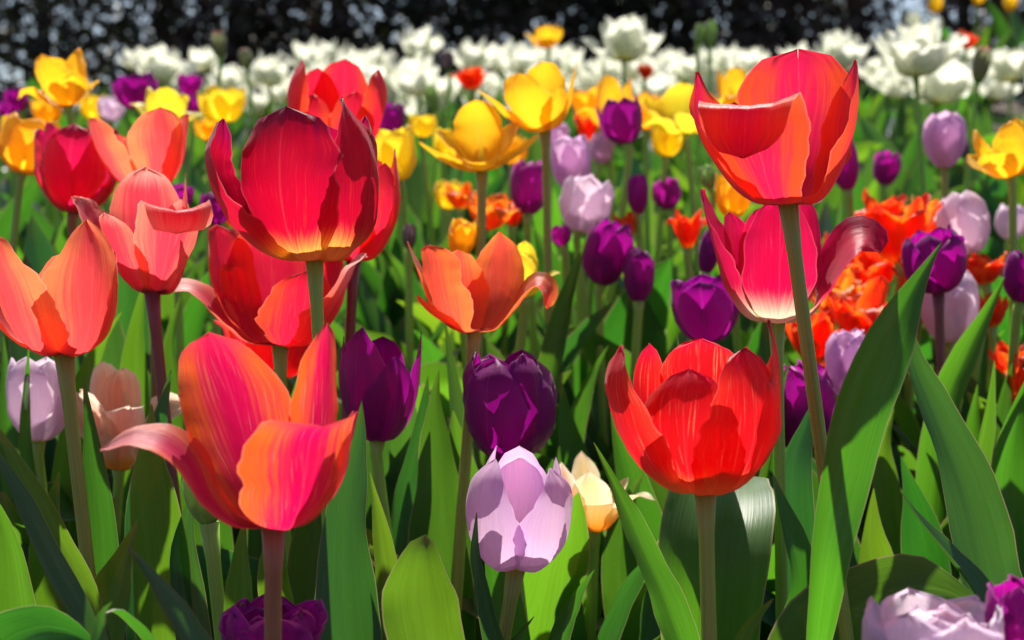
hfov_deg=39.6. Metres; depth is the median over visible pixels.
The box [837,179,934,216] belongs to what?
tulip plant
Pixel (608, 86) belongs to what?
tulip
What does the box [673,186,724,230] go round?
tulip plant
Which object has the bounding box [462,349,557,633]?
tulip
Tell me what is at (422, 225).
tulip plant
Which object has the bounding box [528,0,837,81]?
tree
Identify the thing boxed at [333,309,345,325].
tulip plant
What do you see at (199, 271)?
tulip plant
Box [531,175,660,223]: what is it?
tulip plant
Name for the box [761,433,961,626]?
tulip plant
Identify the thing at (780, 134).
tulip
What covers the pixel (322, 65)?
tulip
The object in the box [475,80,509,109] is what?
tulip
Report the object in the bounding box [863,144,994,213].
tulip plant
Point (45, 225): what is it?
tulip plant
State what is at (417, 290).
tulip plant
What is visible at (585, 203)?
tulip
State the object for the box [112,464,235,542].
tulip plant
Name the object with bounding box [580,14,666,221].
tulip
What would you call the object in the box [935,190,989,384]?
tulip
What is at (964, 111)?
tulip
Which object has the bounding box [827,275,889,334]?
tulip
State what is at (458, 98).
tulip
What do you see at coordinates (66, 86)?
tulip
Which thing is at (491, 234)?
tulip plant
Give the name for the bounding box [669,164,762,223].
tulip plant
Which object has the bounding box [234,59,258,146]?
tulip
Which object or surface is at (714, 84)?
tulip
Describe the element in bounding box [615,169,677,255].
tulip plant
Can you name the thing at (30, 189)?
tulip plant
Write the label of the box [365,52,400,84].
tulip
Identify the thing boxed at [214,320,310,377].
tulip
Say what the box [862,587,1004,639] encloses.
tulip
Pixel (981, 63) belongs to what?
tulip bud
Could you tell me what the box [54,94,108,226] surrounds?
tulip
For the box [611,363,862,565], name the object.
tulip plant
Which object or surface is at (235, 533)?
tulip plant
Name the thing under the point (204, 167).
tulip plant
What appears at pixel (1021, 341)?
tulip plant
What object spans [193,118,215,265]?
tulip
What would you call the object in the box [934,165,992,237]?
tulip plant
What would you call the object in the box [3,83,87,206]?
tulip plant
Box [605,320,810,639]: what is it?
tulip
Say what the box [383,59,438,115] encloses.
tulip
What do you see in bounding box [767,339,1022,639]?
tulip plant
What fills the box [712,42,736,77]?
tulip
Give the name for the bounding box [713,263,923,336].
tulip plant
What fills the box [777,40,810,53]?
tulip
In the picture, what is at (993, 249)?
tulip plant
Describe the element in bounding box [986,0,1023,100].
tulip
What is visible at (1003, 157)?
tulip
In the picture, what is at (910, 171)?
tulip plant
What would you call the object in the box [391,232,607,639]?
tulip plant
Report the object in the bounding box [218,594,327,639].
tulip
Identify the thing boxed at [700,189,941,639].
tulip
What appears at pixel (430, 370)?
tulip plant
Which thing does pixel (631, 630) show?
tulip plant
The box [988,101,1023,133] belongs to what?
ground
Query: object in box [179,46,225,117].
tulip
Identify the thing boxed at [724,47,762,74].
tulip
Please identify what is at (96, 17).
tree
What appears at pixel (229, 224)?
tulip
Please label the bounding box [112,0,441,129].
tree
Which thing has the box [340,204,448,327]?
tulip plant
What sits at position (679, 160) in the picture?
tulip plant
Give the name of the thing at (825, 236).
tulip
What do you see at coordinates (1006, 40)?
tulip
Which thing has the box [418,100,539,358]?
tulip
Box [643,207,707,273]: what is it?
tulip plant
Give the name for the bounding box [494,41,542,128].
tulip
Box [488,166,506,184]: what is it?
tulip plant
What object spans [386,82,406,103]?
tulip
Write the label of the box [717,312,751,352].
tulip plant
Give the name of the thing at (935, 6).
tulip
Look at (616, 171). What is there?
tulip plant
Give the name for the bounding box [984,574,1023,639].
tulip
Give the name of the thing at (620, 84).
tulip
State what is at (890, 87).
tulip
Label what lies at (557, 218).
tulip plant
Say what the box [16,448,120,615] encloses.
tulip plant
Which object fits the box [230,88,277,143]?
tulip
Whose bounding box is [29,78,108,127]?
tulip plant
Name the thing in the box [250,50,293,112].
tulip
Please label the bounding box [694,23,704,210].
tulip bud
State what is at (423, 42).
tulip
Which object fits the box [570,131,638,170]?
tulip plant
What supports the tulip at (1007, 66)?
on the ground
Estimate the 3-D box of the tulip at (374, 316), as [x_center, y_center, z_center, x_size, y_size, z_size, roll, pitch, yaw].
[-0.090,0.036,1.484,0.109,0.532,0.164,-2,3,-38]
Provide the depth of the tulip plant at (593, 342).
1.15 m
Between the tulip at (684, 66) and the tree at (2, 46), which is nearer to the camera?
the tulip at (684, 66)
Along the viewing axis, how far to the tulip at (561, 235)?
1.20 m
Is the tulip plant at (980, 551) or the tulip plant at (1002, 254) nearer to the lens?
the tulip plant at (980, 551)
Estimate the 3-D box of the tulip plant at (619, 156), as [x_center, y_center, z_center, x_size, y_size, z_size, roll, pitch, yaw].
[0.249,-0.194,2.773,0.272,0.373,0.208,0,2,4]
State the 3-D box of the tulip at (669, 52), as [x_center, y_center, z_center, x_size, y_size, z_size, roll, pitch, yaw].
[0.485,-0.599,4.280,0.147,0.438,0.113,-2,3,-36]
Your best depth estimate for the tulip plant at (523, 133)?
2.71 m
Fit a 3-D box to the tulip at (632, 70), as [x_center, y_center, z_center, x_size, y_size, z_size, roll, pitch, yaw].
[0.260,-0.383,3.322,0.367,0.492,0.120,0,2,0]
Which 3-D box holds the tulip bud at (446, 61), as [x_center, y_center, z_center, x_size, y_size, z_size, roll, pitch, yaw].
[-0.206,-0.104,1.988,0.252,0.551,0.070,-1,2,-23]
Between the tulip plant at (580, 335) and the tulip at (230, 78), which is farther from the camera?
the tulip at (230, 78)
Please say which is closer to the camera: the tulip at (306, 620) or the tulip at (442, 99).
the tulip at (306, 620)
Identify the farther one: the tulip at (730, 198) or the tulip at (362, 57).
the tulip at (362, 57)
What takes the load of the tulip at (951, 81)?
on the ground
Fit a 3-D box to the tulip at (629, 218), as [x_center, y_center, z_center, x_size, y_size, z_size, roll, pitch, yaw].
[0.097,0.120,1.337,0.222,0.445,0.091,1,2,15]
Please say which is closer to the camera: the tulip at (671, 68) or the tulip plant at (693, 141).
the tulip plant at (693, 141)
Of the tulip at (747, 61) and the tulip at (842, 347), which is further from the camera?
the tulip at (747, 61)
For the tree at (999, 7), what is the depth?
8.52 m
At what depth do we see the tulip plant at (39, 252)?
1.27 m
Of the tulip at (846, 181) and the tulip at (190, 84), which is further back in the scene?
the tulip at (190, 84)
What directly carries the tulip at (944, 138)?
on the ground
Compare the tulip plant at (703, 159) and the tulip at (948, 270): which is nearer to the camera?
the tulip at (948, 270)
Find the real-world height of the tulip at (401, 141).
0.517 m
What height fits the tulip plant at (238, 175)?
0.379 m
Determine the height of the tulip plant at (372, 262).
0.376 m
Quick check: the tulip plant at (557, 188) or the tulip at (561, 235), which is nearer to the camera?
the tulip at (561, 235)
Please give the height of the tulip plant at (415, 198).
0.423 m
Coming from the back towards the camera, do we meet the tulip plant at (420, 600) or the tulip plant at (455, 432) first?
the tulip plant at (455, 432)
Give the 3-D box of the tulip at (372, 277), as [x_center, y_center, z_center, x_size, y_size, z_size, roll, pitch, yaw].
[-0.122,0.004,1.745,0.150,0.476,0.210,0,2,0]
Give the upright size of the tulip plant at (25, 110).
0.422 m
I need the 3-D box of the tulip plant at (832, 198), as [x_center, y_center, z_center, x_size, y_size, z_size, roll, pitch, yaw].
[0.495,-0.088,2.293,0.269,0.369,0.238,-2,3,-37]
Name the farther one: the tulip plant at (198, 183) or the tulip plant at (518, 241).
the tulip plant at (198, 183)
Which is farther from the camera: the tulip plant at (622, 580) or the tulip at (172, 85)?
the tulip at (172, 85)
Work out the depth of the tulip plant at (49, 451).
1.10 m
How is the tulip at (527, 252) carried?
on the ground
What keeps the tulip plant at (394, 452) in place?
on the ground
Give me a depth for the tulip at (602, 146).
1.44 m
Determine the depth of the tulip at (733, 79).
1.48 m
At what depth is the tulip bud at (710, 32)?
1.90 m
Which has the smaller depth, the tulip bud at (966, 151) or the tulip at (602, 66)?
the tulip bud at (966, 151)
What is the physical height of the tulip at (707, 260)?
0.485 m
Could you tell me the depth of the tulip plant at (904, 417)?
1.08 m
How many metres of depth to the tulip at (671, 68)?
3.85 m
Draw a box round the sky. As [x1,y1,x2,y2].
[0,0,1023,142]
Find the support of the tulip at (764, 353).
on the ground
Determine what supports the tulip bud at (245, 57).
on the ground
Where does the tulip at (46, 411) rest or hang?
on the ground
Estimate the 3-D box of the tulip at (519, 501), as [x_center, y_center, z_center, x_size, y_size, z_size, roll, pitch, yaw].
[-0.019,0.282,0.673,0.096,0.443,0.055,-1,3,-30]
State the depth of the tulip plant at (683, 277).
1.64 m
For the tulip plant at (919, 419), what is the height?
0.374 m
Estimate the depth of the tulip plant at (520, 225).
2.30 m
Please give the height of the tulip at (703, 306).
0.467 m
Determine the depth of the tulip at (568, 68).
3.61 m
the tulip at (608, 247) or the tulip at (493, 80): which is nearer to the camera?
the tulip at (608, 247)
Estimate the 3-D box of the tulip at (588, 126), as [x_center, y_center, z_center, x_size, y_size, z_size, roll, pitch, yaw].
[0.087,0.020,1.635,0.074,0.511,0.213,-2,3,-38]
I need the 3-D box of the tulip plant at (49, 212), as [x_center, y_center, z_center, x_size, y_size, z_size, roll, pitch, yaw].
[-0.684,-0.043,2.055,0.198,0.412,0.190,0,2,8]
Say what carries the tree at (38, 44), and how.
on the ground
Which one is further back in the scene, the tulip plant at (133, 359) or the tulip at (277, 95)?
the tulip at (277, 95)
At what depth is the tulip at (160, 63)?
2.80 m
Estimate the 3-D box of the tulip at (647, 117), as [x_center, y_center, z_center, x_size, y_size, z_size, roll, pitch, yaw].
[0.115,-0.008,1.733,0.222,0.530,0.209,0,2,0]
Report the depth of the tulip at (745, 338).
1.23 m
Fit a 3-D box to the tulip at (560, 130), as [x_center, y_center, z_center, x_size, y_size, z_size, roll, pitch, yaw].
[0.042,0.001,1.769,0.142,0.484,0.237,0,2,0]
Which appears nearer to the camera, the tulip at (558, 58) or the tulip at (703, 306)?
the tulip at (703, 306)
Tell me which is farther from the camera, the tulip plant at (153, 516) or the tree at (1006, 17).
the tree at (1006, 17)
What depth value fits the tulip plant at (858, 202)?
1.69 m
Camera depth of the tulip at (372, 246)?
0.85 m
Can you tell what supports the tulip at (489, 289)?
on the ground
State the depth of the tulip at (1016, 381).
0.95 m
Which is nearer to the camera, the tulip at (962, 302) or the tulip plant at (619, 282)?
the tulip at (962, 302)
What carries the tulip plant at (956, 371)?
on the ground
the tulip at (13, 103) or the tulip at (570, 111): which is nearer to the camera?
the tulip at (13, 103)
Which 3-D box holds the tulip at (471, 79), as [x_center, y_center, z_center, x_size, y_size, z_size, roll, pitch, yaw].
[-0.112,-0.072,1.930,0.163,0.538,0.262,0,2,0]
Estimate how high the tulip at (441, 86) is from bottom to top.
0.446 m
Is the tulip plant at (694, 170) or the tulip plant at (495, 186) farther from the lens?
the tulip plant at (694, 170)
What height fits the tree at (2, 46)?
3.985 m
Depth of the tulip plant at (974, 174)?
2.26 m
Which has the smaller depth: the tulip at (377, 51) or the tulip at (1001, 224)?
the tulip at (1001, 224)
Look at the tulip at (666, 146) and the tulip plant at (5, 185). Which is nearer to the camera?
the tulip at (666, 146)
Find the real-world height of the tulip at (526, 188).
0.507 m
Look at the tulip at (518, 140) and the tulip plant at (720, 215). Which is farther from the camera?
the tulip plant at (720, 215)
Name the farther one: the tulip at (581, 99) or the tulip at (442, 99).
the tulip at (442, 99)
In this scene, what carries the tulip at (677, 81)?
on the ground
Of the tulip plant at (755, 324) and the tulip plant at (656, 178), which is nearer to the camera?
the tulip plant at (755, 324)
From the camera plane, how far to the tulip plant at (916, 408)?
1.24 m
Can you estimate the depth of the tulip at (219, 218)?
1.09 m
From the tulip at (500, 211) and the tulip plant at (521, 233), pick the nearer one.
the tulip at (500, 211)
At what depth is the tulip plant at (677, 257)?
1.59 m
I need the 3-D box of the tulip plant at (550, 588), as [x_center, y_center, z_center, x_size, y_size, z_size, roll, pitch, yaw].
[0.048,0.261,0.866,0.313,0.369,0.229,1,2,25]
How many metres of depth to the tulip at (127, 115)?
3.96 m
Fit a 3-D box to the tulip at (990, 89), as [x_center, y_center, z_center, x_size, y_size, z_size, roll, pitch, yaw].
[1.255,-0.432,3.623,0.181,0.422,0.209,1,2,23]
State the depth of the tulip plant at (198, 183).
2.12 m
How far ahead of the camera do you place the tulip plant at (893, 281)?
1.61 m
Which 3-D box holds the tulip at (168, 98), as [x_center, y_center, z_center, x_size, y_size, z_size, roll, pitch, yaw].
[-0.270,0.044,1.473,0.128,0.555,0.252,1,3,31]
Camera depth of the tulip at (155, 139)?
0.96 m
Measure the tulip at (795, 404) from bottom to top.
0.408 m
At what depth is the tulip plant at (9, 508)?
0.88 m
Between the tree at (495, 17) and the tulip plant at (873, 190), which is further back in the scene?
the tree at (495, 17)
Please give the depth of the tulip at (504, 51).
3.50 m
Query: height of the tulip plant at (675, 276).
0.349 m
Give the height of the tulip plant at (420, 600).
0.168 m
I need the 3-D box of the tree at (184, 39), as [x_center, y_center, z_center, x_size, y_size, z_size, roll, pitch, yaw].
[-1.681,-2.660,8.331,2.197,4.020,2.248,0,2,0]
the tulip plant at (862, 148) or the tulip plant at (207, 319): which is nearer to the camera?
the tulip plant at (207, 319)
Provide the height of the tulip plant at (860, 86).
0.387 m
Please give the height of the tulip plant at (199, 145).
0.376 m
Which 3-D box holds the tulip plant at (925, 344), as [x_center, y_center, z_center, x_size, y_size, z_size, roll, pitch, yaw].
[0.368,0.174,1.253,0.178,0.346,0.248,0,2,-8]
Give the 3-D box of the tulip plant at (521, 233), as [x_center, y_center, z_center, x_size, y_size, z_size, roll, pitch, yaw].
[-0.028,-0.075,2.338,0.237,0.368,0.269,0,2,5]
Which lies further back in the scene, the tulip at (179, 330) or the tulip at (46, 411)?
the tulip at (179, 330)
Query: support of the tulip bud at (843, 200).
on the ground
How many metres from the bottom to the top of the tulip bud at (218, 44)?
0.585 m
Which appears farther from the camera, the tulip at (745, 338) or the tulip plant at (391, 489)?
the tulip at (745, 338)
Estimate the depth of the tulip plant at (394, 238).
1.60 m
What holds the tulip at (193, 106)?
on the ground
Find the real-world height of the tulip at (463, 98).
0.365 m
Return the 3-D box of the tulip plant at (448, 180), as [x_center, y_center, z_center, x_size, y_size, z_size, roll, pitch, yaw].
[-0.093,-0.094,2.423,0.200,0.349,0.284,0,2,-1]
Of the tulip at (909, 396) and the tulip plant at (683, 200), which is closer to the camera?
the tulip at (909, 396)
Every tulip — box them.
[0,98,66,248]
[0,99,68,259]
[0,111,60,371]
[0,219,124,639]
[3,85,28,203]
[6,357,64,493]
[17,48,98,226]
[33,121,118,237]
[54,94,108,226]
[71,166,212,514]
[76,361,181,535]
[88,107,188,407]
[90,323,357,639]
[97,95,125,213]
[107,192,226,495]
[110,46,147,129]
[111,71,158,117]
[130,42,194,87]
[130,87,211,333]
[148,183,194,394]
[164,72,196,159]
[174,224,366,560]
[177,72,202,183]
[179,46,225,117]
[179,76,250,113]
[185,94,205,270]
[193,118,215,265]
[197,84,246,226]
[201,85,260,146]
[202,63,246,132]
[205,96,378,527]
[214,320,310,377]
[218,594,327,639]
[226,220,239,234]
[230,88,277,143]
[234,55,330,134]
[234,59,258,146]
[241,76,289,136]
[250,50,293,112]
[279,37,330,100]
[287,59,386,138]
[319,39,348,63]
[325,52,369,78]
[337,45,377,70]
[338,328,421,543]
[341,149,399,419]
[357,101,404,335]
[361,126,452,301]
[363,44,395,66]
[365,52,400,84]
[375,124,462,393]
[381,180,494,339]
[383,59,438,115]
[383,242,388,268]
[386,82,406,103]
[388,193,560,358]
[394,50,442,129]
[396,25,486,126]
[397,131,700,365]
[404,97,441,118]
[407,91,452,111]
[407,231,557,614]
[409,114,436,245]
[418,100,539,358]
[435,71,489,129]
[436,134,527,245]
[441,182,474,218]
[443,70,500,120]
[444,91,467,121]
[445,37,496,131]
[448,217,476,370]
[449,67,488,221]
[455,68,469,107]
[455,94,642,364]
[458,37,521,121]
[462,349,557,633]
[463,190,519,245]
[466,446,572,639]
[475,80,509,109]
[478,61,614,490]
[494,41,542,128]
[496,59,528,117]
[502,25,562,181]
[510,159,542,360]
[514,240,559,459]
[515,210,636,363]
[533,75,641,309]
[534,246,654,473]
[535,44,568,70]
[536,217,690,445]
[539,123,569,218]
[551,134,680,355]
[551,225,573,391]
[555,85,643,294]
[559,174,614,460]
[559,451,653,639]
[561,52,594,81]
[562,105,573,123]
[564,62,641,134]
[565,80,577,91]
[567,42,583,59]
[574,111,603,321]
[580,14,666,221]
[580,266,865,400]
[581,48,621,81]
[598,77,652,156]
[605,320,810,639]
[609,208,837,452]
[611,54,652,164]
[618,62,683,171]
[623,174,670,361]
[627,56,661,149]
[631,63,657,214]
[632,88,700,159]
[632,91,659,254]
[642,82,812,366]
[650,76,693,158]
[651,127,682,263]
[651,177,680,291]
[652,46,685,82]
[659,52,683,79]
[669,45,716,78]
[670,274,739,342]
[678,69,725,154]
[689,49,858,639]
[698,229,716,275]
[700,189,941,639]
[711,66,753,336]
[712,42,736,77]
[715,173,750,353]
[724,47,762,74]
[740,195,939,441]
[742,47,768,58]
[758,322,825,459]
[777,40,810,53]
[784,359,835,451]
[785,305,840,363]
[806,28,878,162]
[823,232,849,269]
[825,328,864,394]
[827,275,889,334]
[835,188,909,325]
[836,140,858,216]
[844,251,1003,336]
[854,193,942,294]
[857,61,922,142]
[857,71,909,141]
[858,56,882,113]
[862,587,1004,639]
[863,0,942,106]
[864,11,928,122]
[869,17,968,196]
[872,150,923,326]
[888,36,975,157]
[888,68,915,123]
[891,251,1009,478]
[891,257,922,450]
[892,353,1023,460]
[901,224,966,375]
[903,57,972,114]
[914,292,1008,478]
[920,270,1003,412]
[923,110,966,199]
[925,0,989,49]
[931,80,981,117]
[932,29,980,170]
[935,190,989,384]
[960,117,1023,422]
[964,76,1023,136]
[974,30,1014,117]
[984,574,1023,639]
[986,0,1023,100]
[987,44,1023,122]
[987,340,1023,380]
[994,203,1023,259]
[1003,250,1023,406]
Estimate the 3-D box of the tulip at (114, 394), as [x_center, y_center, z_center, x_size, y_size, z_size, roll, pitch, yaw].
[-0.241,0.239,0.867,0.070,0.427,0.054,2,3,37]
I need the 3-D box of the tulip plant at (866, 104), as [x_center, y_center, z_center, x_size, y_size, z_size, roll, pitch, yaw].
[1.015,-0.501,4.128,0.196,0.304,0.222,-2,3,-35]
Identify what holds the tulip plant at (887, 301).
on the ground
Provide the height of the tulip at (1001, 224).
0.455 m
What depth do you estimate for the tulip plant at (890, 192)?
1.90 m
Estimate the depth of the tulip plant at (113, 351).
1.05 m
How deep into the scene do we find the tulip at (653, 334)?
1.25 m
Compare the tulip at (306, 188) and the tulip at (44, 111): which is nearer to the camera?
the tulip at (306, 188)
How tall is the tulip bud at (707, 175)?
0.490 m
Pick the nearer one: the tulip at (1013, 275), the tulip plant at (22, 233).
the tulip at (1013, 275)
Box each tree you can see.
[0,0,129,113]
[0,0,184,118]
[0,9,34,91]
[39,0,408,118]
[51,0,301,124]
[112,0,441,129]
[313,0,582,121]
[375,0,650,121]
[471,0,775,141]
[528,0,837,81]
[645,0,984,120]
[721,0,1014,138]
[820,0,1023,102]
[893,0,1023,110]
[996,2,1001,10]
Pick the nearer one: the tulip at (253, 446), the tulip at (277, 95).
the tulip at (253, 446)
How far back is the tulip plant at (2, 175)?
2.76 m
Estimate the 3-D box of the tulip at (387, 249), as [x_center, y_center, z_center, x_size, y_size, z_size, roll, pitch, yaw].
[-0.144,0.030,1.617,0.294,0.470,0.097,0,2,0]
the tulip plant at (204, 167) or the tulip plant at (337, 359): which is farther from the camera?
the tulip plant at (204, 167)
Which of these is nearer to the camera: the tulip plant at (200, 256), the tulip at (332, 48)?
the tulip plant at (200, 256)
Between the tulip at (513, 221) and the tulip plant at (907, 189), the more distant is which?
the tulip plant at (907, 189)
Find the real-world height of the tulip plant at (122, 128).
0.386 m
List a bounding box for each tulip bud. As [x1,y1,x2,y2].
[169,476,223,639]
[211,30,226,192]
[238,48,255,126]
[375,85,440,276]
[402,222,456,367]
[439,50,454,168]
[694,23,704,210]
[698,164,760,353]
[705,19,716,200]
[841,190,845,220]
[961,139,969,191]
[968,46,990,189]
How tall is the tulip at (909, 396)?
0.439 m
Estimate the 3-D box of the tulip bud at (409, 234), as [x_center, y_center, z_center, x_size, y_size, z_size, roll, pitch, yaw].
[-0.079,0.145,1.228,0.073,0.457,0.114,0,2,-8]
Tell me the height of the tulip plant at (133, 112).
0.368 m
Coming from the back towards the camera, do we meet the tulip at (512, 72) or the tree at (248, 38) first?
the tree at (248, 38)
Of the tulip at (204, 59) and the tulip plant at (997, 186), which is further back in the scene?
the tulip at (204, 59)
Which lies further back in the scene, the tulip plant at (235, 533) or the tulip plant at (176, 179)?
the tulip plant at (176, 179)
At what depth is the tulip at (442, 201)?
1.59 m
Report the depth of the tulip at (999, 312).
1.10 m
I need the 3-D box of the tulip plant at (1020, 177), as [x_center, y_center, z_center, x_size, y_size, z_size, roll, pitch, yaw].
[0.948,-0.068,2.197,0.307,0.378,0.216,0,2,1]
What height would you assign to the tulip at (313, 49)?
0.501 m
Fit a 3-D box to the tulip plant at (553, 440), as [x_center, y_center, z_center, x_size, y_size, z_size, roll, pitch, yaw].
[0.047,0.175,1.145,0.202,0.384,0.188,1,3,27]
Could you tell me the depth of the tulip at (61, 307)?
0.68 m
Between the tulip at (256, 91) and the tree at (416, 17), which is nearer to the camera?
the tulip at (256, 91)
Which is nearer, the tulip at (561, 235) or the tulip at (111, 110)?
the tulip at (561, 235)
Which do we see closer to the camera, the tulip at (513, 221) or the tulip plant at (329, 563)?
the tulip plant at (329, 563)
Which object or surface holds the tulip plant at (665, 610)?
on the ground
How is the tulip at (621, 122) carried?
on the ground
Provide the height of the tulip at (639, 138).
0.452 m
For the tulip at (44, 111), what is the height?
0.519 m
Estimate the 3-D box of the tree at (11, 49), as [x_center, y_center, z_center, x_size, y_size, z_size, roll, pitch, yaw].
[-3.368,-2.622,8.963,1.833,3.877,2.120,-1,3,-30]
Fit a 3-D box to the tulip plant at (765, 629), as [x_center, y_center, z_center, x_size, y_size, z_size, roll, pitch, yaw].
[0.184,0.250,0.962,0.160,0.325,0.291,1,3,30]
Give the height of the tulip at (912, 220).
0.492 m
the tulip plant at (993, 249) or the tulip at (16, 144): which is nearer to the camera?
the tulip at (16, 144)
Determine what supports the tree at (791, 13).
on the ground
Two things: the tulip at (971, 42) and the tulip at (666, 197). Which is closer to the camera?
the tulip at (666, 197)
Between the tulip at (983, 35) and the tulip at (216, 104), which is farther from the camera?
the tulip at (983, 35)
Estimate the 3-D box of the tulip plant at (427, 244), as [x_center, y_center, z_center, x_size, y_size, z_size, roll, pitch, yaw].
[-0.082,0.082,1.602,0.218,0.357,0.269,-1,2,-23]
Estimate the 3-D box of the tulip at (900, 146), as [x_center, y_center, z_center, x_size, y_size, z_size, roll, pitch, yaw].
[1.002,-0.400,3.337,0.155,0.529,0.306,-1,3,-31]
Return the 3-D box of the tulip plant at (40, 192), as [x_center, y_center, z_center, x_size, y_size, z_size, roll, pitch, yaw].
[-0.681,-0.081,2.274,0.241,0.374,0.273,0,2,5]
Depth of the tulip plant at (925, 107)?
4.00 m
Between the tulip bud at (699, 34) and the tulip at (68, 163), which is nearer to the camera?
the tulip at (68, 163)
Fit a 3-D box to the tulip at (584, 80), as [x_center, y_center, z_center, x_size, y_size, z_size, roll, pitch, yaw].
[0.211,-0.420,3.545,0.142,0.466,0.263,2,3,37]
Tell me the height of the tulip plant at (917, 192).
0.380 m
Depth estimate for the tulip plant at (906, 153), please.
2.58 m
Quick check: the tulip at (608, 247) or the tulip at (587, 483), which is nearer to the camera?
the tulip at (587, 483)
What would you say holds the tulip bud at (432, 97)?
on the ground
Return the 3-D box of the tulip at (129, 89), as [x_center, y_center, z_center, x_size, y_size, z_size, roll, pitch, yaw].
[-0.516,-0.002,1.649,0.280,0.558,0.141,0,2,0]
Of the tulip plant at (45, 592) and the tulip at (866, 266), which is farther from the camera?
the tulip at (866, 266)
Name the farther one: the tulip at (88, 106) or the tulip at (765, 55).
the tulip at (765, 55)
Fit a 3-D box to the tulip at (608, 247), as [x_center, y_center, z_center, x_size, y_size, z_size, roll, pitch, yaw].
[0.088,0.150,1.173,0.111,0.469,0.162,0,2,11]
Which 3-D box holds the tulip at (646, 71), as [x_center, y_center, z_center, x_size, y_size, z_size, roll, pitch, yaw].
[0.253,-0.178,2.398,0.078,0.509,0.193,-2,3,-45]
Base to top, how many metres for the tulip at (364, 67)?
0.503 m
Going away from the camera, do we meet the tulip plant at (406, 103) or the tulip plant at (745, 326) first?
the tulip plant at (745, 326)
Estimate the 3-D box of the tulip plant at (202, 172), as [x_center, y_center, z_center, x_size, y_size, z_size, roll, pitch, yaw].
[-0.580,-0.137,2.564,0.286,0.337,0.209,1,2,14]
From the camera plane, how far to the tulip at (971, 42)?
2.59 m
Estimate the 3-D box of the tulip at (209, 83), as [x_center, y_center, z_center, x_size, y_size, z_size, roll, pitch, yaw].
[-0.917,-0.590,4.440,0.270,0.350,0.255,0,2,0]
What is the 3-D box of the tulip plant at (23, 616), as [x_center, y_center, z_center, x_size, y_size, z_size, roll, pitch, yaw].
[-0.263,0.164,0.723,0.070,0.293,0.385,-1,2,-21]
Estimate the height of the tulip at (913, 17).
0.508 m
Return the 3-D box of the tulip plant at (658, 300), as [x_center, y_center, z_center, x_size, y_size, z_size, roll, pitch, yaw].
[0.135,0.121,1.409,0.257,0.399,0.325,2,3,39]
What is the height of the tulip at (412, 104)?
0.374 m
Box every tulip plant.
[0,79,34,165]
[0,157,8,182]
[0,177,43,230]
[0,178,38,241]
[0,192,104,240]
[0,336,90,639]
[0,351,297,520]
[0,432,56,492]
[0,492,259,580]
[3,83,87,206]
[6,170,42,204]
[9,255,124,475]
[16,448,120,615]
[19,226,27,245]
[24,215,164,373]
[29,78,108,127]
[38,181,118,214]
[41,176,184,208]
[43,193,104,241]
[51,292,185,528]
[94,371,192,639]
[101,82,163,129]
[101,117,128,136]
[111,370,571,546]
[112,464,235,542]
[161,227,230,333]
[173,158,206,241]
[174,272,224,353]
[175,141,235,182]
[177,470,239,547]
[179,153,204,175]
[182,265,194,277]
[186,120,256,154]
[186,275,210,324]
[187,114,245,172]
[187,222,229,269]
[194,376,297,639]
[198,144,237,177]
[203,127,248,174]
[232,152,240,180]
[287,400,396,639]
[330,295,542,365]
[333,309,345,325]
[336,342,429,397]
[336,371,598,448]
[336,385,615,481]
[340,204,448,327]
[340,300,615,371]
[356,317,491,367]
[360,258,422,319]
[366,270,516,365]
[366,417,774,639]
[368,258,374,267]
[372,382,481,573]
[381,534,533,639]
[388,232,402,259]
[388,237,429,329]
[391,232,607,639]
[393,221,425,233]
[400,95,409,106]
[405,144,475,246]
[407,321,462,399]
[413,111,440,168]
[439,87,575,170]
[446,163,507,193]
[448,411,601,638]
[449,171,522,232]
[449,219,666,301]
[462,475,773,639]
[463,205,496,256]
[476,122,572,188]
[483,300,602,470]
[487,173,505,197]
[487,184,531,239]
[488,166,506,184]
[496,180,561,232]
[512,258,671,396]
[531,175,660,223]
[531,188,562,253]
[531,217,693,313]
[548,336,699,639]
[555,472,660,639]
[569,326,630,377]
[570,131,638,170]
[573,118,598,136]
[582,233,827,294]
[593,266,678,332]
[593,462,605,617]
[596,531,774,639]
[601,143,702,183]
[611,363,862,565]
[614,153,721,182]
[614,155,618,184]
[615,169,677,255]
[615,184,761,251]
[641,164,696,211]
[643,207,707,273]
[651,151,703,175]
[652,133,695,170]
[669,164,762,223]
[671,146,717,171]
[671,157,696,185]
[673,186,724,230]
[679,270,715,280]
[692,151,715,182]
[699,202,832,325]
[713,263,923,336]
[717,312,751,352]
[751,320,790,337]
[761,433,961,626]
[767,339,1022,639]
[813,170,862,213]
[815,172,866,289]
[834,161,1007,213]
[835,329,921,448]
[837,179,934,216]
[838,180,976,214]
[849,457,951,574]
[853,94,911,142]
[854,142,883,161]
[857,112,996,189]
[859,79,863,98]
[859,83,866,98]
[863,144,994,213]
[864,93,909,117]
[872,277,1004,554]
[885,293,936,374]
[889,274,935,351]
[889,284,935,366]
[895,106,939,195]
[895,327,932,443]
[897,398,923,439]
[899,145,938,195]
[899,334,935,400]
[899,408,923,443]
[906,92,1005,125]
[912,185,920,197]
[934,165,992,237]
[935,132,1023,206]
[942,105,1017,136]
[966,313,1023,462]
[966,384,979,441]
[978,173,1004,260]
[980,276,1023,344]
[985,139,1023,205]
[991,236,1023,577]
[994,195,1018,206]
[998,248,1004,277]
[1016,173,1023,183]
[1017,234,1023,251]
[1019,334,1023,367]
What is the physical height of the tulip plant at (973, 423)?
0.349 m
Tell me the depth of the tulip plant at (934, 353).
1.48 m
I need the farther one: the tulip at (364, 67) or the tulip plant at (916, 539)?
the tulip at (364, 67)
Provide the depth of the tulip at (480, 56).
3.37 m
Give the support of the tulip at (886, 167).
on the ground

